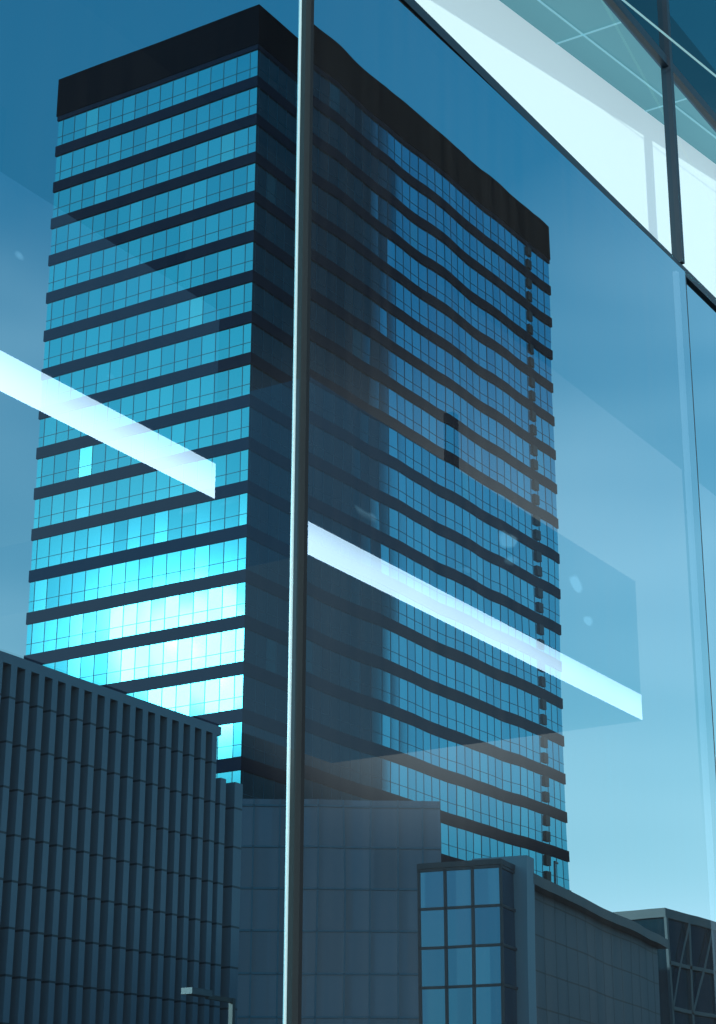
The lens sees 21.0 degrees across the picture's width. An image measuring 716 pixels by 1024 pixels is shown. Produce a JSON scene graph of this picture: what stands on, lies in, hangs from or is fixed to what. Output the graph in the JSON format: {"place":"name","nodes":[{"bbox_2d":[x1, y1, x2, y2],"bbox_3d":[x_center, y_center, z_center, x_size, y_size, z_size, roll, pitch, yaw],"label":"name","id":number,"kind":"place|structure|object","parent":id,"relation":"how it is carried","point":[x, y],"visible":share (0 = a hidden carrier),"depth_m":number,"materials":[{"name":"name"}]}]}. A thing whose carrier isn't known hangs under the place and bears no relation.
{"place":"outdoors","nodes":[
{"label":"outdoors","id":0,"kind":"place"},
{"label":"ground","id":1,"kind":"structure","parent":0,"visible":0},
{"bbox_2d":[284,0,715,1023],"bbox_3d":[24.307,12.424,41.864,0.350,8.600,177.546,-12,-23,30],"label":"facade frame","id":2,"kind":"object","parent":1,"relation":"on","point":[660,54],"visible":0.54,"depth_m":4.94,"materials":[{"name":"black"}]},
{"bbox_2d":[0,0,305,1023],"bbox_3d":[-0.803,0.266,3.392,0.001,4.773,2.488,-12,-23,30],"label":"glass pane","id":3,"kind":"object","parent":2,"relation":"attached to","point":[148,180],"depth_m":4.10,"materials":[{"name":"clear glass"}]},
{"bbox_2d":[301,0,715,1023],"bbox_3d":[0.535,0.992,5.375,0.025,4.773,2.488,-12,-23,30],"label":"glass pane","id":4,"kind":"object","parent":2,"relation":"attached to","point":[509,786],"visible":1,"depth_m":5.44,"materials":[{"name":"clear glass"}]},
{"bbox_2d":[686,281,715,756],"bbox_3d":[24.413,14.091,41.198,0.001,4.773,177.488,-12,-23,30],"label":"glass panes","id":5,"kind":"object","parent":2,"relation":"attached to","point":[702,318],"depth_m":7.12,"materials":[{"name":"clear glass"}]},
{"bbox_2d":[620,0,715,113],"bbox_3d":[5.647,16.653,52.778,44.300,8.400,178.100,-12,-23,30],"label":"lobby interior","id":6,"kind":"object","parent":1,"relation":"on","point":[693,26],"depth_m":7.99,"materials":[{"name":"blue"}]},
{"bbox_2d":[415,0,715,296],"bbox_3d":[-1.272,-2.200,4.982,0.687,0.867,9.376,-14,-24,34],"label":"wall","id":7,"kind":"structure","parent":6,"relation":"attached to","point":[608,137],"depth_m":7.47,"materials":[{"name":"white"}]},
{"bbox_2d":[499,0,715,163],"bbox_3d":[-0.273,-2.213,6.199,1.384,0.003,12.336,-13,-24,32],"label":"ceiling","id":8,"kind":"structure","parent":7,"relation":"on","point":[598,38],"depth_m":7.43,"materials":[{"name":"teal"}]}
]}

